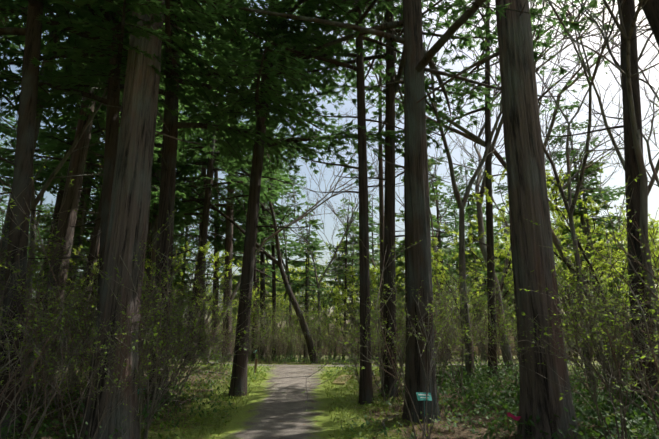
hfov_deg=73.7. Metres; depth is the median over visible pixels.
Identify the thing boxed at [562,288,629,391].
shrub
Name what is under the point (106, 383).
shrub
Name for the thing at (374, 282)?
young leaf tree
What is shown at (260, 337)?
shrub
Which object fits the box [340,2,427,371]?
cedar
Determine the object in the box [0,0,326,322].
cedar
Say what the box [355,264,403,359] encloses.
young fir
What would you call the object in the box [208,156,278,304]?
cedar pole
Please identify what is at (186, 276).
young fir
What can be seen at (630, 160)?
cedar
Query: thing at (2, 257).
shrub
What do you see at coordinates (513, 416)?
flag
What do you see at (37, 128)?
cedar
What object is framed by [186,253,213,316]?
cedar
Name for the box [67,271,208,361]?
shrub
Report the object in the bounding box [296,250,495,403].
shrub
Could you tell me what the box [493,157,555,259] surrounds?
cedar
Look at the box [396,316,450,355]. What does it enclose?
shrub
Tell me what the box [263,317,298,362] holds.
shrub
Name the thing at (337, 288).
cedar pole
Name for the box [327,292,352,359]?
young leaf tree
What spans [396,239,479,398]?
shrub
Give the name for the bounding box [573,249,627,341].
young leaf tree
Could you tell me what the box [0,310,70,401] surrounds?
shrub
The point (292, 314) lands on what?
young leaf tree
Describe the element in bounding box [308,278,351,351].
young leaf tree
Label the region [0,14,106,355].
cedar
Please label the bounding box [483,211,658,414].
shrub
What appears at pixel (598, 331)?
shrub
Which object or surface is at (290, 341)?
shrub
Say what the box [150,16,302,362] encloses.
cedar
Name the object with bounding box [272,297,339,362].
shrub
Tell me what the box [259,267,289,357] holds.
young leaf
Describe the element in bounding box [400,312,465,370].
shrub
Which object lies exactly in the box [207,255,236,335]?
cedar
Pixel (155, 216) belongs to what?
cedar
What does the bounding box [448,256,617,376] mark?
shrub
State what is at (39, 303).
shrub
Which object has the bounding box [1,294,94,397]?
shrub
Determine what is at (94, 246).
cedar
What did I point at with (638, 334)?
shrub
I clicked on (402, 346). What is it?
shrub
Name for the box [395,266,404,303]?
young leaf tree
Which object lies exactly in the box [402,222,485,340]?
young leaf tree
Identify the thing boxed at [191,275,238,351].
young leaf tree
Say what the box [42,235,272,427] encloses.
shrub
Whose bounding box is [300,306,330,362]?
shrub
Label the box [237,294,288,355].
young leaf tree
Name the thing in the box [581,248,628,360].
young leaf tree
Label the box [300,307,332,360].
shrub
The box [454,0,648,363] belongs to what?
bare tree
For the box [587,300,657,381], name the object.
shrub
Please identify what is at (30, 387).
shrub
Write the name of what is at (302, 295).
young leaf tree
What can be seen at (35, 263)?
shrub
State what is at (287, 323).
shrub
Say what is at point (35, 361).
shrub
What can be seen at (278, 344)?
shrub
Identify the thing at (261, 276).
cedar
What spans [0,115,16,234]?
cedar
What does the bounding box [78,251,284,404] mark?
shrub
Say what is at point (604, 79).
sky
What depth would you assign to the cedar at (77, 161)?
15.33 m
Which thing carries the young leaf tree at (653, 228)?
on the ground at (459, 431)
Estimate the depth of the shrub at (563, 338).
13.81 m
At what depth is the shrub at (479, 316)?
23.01 m
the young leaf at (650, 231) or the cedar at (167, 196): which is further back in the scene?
the young leaf at (650, 231)
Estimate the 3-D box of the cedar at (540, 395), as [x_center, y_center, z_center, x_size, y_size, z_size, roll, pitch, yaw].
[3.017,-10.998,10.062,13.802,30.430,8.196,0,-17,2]
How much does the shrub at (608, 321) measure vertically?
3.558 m
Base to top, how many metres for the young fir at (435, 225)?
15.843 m
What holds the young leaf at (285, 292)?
on the ground at (459, 431)
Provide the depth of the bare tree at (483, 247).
20.63 m
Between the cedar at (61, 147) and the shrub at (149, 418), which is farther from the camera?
the cedar at (61, 147)
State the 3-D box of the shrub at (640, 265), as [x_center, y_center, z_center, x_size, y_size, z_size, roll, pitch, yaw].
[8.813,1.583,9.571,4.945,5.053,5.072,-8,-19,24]
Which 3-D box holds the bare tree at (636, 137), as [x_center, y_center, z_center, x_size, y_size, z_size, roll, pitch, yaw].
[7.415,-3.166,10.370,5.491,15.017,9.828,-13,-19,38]
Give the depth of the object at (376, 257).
40.05 m
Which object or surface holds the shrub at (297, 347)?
on the ground at (459, 431)
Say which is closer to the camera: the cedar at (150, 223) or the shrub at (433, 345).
the shrub at (433, 345)
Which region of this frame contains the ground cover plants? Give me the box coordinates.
[0,350,658,438]
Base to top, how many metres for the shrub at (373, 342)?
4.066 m
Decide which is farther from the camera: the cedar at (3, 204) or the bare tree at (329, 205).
the cedar at (3, 204)
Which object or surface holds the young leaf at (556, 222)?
on the ground at (459, 431)
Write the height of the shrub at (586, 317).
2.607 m
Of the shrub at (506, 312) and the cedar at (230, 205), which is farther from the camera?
the cedar at (230, 205)
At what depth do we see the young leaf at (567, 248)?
43.35 m
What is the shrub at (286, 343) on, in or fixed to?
on the ground at (459, 431)
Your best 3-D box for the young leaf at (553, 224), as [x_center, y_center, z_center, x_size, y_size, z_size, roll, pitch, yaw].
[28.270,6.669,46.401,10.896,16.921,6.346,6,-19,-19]
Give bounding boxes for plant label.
[416,392,431,415]
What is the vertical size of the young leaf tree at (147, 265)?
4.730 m
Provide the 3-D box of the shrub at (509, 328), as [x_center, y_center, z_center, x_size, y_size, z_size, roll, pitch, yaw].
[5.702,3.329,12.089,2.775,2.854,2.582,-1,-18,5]
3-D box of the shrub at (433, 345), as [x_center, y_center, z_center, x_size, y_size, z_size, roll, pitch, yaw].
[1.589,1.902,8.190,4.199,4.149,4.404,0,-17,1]
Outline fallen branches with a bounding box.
[40,357,629,429]
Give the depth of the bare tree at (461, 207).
14.53 m
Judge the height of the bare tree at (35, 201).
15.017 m
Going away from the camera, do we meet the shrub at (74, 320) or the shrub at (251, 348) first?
the shrub at (74, 320)
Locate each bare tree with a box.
[0,4,201,310]
[203,79,464,364]
[237,171,296,360]
[262,156,384,358]
[292,0,628,380]
[299,129,404,357]
[300,182,371,353]
[354,0,616,384]
[367,119,475,362]
[403,0,651,372]
[436,105,590,234]
[449,0,658,392]
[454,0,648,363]
[500,36,658,295]
[531,0,658,342]
[539,0,658,194]
[573,6,658,186]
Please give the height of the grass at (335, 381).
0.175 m
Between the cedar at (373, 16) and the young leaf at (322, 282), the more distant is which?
the young leaf at (322, 282)
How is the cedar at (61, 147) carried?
on the ground at (459, 431)
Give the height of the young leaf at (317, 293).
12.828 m
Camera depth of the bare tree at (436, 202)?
24.62 m
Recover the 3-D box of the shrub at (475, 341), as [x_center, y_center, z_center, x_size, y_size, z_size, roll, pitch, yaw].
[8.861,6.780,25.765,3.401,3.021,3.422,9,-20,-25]
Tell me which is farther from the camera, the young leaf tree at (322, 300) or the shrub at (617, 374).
the young leaf tree at (322, 300)
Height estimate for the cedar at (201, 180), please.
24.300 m
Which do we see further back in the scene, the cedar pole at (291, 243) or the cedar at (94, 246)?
the cedar pole at (291, 243)
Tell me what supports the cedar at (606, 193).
on the ground at (459, 431)
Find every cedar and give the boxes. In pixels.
[0,0,164,320]
[0,0,223,377]
[0,0,227,438]
[0,0,245,437]
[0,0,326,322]
[0,0,353,405]
[0,11,181,355]
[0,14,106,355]
[0,15,56,202]
[0,37,192,364]
[0,94,195,360]
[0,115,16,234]
[0,179,29,253]
[6,143,63,295]
[27,211,53,302]
[29,125,101,354]
[36,172,95,265]
[38,34,219,312]
[71,3,249,352]
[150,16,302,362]
[152,0,276,358]
[152,37,246,357]
[153,0,450,396]
[172,142,223,345]
[172,215,206,349]
[173,135,270,353]
[173,225,195,320]
[175,39,294,360]
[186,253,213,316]
[206,205,240,282]
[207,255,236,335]
[216,0,597,422]
[218,114,322,360]
[224,0,448,404]
[232,197,278,354]
[233,207,288,353]
[258,0,498,396]
[337,5,449,386]
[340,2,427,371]
[396,0,581,438]
[428,157,471,352]
[430,210,454,291]
[431,185,486,355]
[433,0,506,378]
[442,0,609,115]
[443,159,511,358]
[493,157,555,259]
[542,0,658,413]
[545,101,624,356]
[551,182,595,263]
[558,147,623,357]
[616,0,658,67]
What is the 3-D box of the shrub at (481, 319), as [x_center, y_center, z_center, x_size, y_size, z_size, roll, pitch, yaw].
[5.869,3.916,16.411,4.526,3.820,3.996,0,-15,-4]
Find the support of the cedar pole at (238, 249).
on the ground at (459, 431)
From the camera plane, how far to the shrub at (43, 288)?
9.31 m
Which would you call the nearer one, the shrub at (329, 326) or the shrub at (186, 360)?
the shrub at (186, 360)
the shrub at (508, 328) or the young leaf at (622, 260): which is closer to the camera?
the shrub at (508, 328)
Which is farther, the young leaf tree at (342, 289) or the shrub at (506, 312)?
the young leaf tree at (342, 289)
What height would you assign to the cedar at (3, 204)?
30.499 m
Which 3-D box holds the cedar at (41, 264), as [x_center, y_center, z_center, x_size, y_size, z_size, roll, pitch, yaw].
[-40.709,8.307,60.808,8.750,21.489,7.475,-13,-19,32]
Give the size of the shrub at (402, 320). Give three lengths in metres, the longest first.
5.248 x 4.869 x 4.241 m
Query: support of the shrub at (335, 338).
on the ground at (459, 431)
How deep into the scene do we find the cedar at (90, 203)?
31.46 m
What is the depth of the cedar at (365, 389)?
12.39 m
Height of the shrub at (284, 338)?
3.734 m
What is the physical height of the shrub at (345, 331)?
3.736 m
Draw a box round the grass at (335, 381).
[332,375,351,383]
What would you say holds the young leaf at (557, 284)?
on the ground at (459, 431)
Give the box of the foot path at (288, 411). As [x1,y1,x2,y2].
[202,366,346,438]
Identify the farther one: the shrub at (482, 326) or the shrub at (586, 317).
the shrub at (482, 326)
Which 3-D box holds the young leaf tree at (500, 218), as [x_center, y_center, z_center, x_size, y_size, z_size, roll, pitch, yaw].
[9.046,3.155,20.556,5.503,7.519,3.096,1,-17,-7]
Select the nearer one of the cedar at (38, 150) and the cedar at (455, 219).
the cedar at (38, 150)
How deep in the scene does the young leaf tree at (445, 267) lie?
26.26 m
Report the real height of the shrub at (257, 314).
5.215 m
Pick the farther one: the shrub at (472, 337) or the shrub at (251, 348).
the shrub at (251, 348)
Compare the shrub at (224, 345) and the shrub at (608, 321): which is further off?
the shrub at (224, 345)
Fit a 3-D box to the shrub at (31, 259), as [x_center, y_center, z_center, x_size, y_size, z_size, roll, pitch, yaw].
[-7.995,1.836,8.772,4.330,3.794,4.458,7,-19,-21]
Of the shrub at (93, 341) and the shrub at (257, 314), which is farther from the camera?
the shrub at (257, 314)
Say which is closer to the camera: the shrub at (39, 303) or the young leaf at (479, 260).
the shrub at (39, 303)
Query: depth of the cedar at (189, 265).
74.86 m
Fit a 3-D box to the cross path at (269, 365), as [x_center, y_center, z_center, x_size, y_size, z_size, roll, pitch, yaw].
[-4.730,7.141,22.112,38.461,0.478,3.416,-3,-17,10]
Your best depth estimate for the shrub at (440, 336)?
15.72 m
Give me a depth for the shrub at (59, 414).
8.53 m
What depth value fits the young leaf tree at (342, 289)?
37.00 m
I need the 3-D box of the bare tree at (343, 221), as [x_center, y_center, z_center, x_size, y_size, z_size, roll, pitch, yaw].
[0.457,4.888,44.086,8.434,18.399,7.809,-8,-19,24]
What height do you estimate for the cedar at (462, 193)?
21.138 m
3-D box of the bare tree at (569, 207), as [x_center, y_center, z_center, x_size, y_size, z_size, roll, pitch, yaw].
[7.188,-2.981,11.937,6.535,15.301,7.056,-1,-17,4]
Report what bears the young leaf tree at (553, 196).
on the ground at (459, 431)
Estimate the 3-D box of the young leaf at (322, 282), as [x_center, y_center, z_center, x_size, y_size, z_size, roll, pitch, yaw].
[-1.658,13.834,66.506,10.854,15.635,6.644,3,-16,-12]
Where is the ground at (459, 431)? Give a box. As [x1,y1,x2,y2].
[1,355,658,438]
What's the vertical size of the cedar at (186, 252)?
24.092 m
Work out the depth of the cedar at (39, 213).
51.57 m
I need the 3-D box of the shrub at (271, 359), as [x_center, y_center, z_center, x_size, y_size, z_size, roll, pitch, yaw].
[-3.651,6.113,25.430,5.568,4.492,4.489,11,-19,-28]
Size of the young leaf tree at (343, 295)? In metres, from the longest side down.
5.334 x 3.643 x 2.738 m
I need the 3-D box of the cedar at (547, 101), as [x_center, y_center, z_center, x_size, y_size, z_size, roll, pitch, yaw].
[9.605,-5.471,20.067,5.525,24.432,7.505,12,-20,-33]
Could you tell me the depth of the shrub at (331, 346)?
26.44 m
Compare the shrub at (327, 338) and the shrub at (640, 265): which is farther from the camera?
the shrub at (327, 338)
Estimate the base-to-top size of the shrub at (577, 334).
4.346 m
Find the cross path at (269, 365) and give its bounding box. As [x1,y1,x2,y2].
[90,356,658,367]
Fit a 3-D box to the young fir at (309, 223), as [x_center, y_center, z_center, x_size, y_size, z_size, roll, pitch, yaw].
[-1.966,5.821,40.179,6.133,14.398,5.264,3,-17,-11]
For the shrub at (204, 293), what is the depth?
8.74 m
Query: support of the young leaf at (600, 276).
on the ground at (459, 431)
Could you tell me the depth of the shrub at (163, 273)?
8.28 m
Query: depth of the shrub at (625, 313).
5.51 m
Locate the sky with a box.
[0,0,658,355]
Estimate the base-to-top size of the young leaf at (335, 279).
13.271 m
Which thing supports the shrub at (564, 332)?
on the ground at (459, 431)
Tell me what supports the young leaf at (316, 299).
on the ground at (459, 431)
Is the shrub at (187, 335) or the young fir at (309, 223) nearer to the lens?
the shrub at (187, 335)
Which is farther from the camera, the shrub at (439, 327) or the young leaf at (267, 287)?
the young leaf at (267, 287)
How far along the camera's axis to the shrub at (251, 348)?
23.65 m
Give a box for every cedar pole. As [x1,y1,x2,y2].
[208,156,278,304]
[221,181,285,360]
[236,155,306,360]
[265,225,299,353]
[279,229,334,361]
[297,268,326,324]
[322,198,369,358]
[322,245,356,357]
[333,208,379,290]
[343,194,396,355]
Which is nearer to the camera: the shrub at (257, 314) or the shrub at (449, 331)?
the shrub at (449, 331)
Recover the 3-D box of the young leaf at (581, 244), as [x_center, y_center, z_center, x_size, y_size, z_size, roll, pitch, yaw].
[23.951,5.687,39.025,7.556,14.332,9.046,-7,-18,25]
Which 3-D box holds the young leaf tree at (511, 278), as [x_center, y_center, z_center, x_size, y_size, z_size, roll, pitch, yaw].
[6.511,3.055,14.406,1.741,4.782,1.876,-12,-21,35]
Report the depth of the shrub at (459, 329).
22.04 m
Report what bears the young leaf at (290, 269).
on the ground at (459, 431)
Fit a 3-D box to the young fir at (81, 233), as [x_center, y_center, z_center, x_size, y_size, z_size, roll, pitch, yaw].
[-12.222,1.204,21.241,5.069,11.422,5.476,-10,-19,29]
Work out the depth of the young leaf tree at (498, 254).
36.88 m
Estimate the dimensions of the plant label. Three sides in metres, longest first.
0.903 x 0.260 x 0.108 m
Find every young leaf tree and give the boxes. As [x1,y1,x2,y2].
[44,245,155,375]
[172,242,241,368]
[172,259,195,289]
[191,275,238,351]
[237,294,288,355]
[249,290,266,334]
[276,287,315,357]
[283,290,310,357]
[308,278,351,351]
[312,290,336,335]
[318,273,370,356]
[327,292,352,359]
[332,285,359,359]
[343,264,379,358]
[370,263,403,310]
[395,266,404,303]
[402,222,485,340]
[403,246,458,354]
[432,268,445,323]
[451,207,566,299]
[466,250,506,347]
[472,168,608,376]
[504,233,555,311]
[505,247,514,326]
[553,225,626,369]
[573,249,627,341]
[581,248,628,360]
[598,206,658,284]
[617,219,658,303]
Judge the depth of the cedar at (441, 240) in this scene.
75.25 m
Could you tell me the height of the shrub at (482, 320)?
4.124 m
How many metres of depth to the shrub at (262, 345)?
24.18 m
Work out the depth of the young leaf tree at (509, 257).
28.48 m
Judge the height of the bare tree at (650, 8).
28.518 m
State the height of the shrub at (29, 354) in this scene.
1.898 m
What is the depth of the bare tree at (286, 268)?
34.78 m
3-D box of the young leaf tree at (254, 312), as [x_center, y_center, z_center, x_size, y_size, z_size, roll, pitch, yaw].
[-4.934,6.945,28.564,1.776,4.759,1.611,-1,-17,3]
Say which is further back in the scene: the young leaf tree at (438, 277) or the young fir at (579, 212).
the young fir at (579, 212)
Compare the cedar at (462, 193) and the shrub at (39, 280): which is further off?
the cedar at (462, 193)
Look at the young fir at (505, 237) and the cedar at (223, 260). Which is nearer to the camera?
the young fir at (505, 237)
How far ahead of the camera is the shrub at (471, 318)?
15.81 m
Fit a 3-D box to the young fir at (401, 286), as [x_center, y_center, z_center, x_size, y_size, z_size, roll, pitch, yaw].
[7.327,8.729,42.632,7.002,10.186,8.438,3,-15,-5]
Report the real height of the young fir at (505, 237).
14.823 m
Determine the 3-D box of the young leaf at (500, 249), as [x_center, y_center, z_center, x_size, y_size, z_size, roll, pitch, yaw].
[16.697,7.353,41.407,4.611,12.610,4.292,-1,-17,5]
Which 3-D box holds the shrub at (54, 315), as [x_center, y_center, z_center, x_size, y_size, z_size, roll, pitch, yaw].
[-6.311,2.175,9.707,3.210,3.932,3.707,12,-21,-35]
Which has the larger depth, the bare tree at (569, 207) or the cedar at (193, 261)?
the cedar at (193, 261)
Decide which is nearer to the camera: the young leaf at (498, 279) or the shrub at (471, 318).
the shrub at (471, 318)
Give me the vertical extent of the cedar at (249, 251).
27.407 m
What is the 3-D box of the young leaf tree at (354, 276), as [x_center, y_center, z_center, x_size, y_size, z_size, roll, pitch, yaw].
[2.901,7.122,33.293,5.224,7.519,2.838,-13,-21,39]
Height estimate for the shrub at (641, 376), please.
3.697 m
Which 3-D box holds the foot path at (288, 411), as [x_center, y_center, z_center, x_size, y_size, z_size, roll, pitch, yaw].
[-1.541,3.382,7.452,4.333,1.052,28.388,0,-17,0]
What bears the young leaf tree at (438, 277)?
on the ground at (459, 431)
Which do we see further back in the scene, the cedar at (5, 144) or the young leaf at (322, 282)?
the young leaf at (322, 282)
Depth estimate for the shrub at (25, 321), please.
7.30 m
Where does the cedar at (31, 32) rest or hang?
on the ground at (459, 431)
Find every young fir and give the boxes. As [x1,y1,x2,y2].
[27,138,102,359]
[141,231,194,336]
[219,200,292,358]
[276,207,335,356]
[322,226,377,359]
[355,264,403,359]
[369,140,459,319]
[370,261,435,335]
[443,194,514,353]
[482,217,518,354]
[554,150,629,321]
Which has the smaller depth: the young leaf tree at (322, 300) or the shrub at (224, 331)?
the shrub at (224, 331)
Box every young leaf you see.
[234,260,304,324]
[257,267,313,354]
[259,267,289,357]
[265,270,302,328]
[266,275,304,357]
[292,261,333,310]
[293,261,329,326]
[294,283,341,326]
[300,239,349,358]
[310,279,335,328]
[371,238,404,303]
[466,242,500,330]
[482,234,513,306]
[483,243,518,356]
[501,234,574,356]
[502,217,597,284]
[550,202,626,356]
[553,199,625,355]
[553,229,611,353]
[555,246,626,359]
[582,220,658,322]
[588,229,627,307]
[595,220,658,358]
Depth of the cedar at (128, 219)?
8.05 m
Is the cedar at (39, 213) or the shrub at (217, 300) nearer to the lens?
the shrub at (217, 300)
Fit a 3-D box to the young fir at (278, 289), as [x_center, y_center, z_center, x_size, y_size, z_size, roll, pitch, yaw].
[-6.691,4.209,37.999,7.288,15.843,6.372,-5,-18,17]
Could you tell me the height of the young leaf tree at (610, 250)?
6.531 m
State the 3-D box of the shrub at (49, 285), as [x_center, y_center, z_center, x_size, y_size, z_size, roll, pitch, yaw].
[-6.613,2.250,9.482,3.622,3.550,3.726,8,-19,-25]
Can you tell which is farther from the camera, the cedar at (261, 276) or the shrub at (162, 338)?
the cedar at (261, 276)
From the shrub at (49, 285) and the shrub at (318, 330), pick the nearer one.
the shrub at (49, 285)
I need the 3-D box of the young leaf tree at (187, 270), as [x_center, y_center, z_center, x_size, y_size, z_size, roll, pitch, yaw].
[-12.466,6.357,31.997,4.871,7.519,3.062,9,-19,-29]
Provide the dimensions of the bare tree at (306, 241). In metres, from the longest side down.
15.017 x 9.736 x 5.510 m
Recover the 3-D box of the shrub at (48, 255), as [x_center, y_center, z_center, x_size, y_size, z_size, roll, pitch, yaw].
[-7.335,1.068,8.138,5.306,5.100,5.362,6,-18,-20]
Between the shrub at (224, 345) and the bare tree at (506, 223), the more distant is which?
the bare tree at (506, 223)
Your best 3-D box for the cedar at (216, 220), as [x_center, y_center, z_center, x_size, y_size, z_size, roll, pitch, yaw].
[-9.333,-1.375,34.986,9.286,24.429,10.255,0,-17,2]
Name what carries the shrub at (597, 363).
on the ground at (459, 431)
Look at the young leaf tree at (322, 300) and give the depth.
38.32 m
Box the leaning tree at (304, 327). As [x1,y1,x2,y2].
[158,103,317,362]
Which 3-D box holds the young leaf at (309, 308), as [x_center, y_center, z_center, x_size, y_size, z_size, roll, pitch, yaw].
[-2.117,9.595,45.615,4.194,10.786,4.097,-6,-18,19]
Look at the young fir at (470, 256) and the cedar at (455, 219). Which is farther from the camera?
the cedar at (455, 219)
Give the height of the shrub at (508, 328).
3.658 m
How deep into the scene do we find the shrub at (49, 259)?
7.69 m
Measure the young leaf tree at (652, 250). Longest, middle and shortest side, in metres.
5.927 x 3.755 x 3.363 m
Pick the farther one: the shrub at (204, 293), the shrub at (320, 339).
the shrub at (320, 339)
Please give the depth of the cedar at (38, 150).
25.12 m
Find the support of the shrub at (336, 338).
on the ground at (459, 431)
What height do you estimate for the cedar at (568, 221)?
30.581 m
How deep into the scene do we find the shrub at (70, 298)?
12.80 m
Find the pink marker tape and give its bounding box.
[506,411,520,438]
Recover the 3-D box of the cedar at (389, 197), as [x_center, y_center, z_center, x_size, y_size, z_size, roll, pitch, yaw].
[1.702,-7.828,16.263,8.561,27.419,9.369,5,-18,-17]
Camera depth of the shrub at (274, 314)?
24.55 m
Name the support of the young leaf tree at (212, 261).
on the ground at (459, 431)
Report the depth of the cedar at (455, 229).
51.94 m
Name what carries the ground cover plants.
on the ground at (459, 431)
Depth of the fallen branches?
10.74 m
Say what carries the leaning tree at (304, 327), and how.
on the ground at (459, 431)
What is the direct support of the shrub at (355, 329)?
on the ground at (459, 431)
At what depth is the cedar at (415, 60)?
10.38 m
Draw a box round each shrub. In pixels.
[0,155,151,424]
[0,177,82,385]
[0,191,79,347]
[0,192,100,287]
[0,201,267,374]
[0,215,98,359]
[0,219,96,397]
[0,220,95,324]
[0,235,65,287]
[0,235,98,407]
[0,237,76,294]
[0,242,94,407]
[0,257,87,385]
[0,263,182,438]
[0,275,207,438]
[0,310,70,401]
[0,321,63,392]
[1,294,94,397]
[3,243,74,336]
[14,263,100,418]
[22,263,68,372]
[25,244,147,381]
[27,234,142,393]
[28,296,201,412]
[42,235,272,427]
[50,211,240,438]
[59,265,219,390]
[63,282,171,371]
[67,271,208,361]
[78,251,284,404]
[138,223,256,427]
[138,270,222,415]
[141,282,217,394]
[143,241,270,384]
[197,320,254,367]
[198,283,286,371]
[218,299,284,342]
[223,284,310,363]
[225,295,305,363]
[233,335,263,361]
[249,310,284,360]
[249,327,275,361]
[251,294,323,359]
[258,302,301,362]
[262,317,312,363]
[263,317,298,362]
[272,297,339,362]
[273,325,300,362]
[274,331,295,360]
[278,302,353,362]
[280,325,312,357]
[288,331,318,362]
[294,295,330,361]
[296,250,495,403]
[296,303,354,361]
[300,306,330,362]
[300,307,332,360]
[301,216,542,438]
[301,304,354,360]
[319,324,349,361]
[321,299,397,359]
[321,305,355,362]
[322,320,349,359]
[323,321,404,384]
[324,286,377,366]
[335,266,402,364]
[373,282,472,360]
[375,271,517,389]
[395,326,405,381]
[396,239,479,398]
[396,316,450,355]
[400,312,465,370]
[403,266,516,377]
[403,294,472,361]
[405,307,471,374]
[433,275,514,370]
[436,262,611,404]
[436,289,513,351]
[437,305,496,367]
[438,297,481,359]
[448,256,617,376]
[459,300,497,350]
[467,212,658,438]
[469,288,516,352]
[470,313,485,358]
[473,291,517,367]
[476,188,658,424]
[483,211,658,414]
[487,195,658,438]
[489,289,584,366]
[501,149,658,423]
[502,315,582,367]
[503,284,589,360]
[558,257,658,404]
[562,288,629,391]
[564,296,630,392]
[565,294,629,372]
[569,330,644,400]
[580,304,658,340]
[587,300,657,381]
[600,286,658,377]
[603,244,658,319]
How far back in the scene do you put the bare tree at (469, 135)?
17.49 m
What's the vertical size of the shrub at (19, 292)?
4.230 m
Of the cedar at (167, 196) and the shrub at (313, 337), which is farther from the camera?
the shrub at (313, 337)
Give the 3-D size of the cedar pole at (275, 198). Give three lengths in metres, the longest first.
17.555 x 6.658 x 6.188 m
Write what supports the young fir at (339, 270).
on the ground at (459, 431)
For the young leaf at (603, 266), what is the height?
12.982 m
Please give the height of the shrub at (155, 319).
3.220 m
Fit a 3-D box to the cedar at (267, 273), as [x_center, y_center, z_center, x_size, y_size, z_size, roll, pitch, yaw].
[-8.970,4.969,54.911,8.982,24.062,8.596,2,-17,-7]
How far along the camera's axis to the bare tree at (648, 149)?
17.65 m
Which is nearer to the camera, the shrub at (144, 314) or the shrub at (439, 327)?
the shrub at (144, 314)
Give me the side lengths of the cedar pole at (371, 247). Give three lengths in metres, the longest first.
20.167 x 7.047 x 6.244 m
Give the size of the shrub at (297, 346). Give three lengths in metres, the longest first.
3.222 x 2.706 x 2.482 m
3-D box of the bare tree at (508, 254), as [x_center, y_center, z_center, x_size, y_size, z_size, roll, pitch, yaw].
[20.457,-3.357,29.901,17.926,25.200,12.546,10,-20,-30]
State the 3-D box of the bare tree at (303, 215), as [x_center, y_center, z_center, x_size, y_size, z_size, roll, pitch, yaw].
[2.268,-1.026,25.252,9.320,18.900,13.838,-12,-23,37]
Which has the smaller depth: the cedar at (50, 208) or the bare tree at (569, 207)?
the bare tree at (569, 207)
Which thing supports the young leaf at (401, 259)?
on the ground at (459, 431)
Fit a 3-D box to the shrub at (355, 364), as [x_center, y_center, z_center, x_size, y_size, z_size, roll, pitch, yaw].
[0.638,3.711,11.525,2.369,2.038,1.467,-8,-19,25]
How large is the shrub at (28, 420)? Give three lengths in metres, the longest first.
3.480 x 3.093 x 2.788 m
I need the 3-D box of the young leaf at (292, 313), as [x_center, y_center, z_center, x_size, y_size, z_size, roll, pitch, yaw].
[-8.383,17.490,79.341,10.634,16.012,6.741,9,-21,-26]
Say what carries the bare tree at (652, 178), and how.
on the ground at (459, 431)
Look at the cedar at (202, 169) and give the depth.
31.72 m
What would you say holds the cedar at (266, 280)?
on the ground at (459, 431)
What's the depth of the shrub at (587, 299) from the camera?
8.36 m
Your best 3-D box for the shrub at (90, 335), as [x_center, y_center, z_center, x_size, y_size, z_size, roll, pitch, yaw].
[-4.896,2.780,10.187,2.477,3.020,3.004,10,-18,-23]
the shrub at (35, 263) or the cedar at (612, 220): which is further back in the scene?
the cedar at (612, 220)
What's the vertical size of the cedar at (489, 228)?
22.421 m

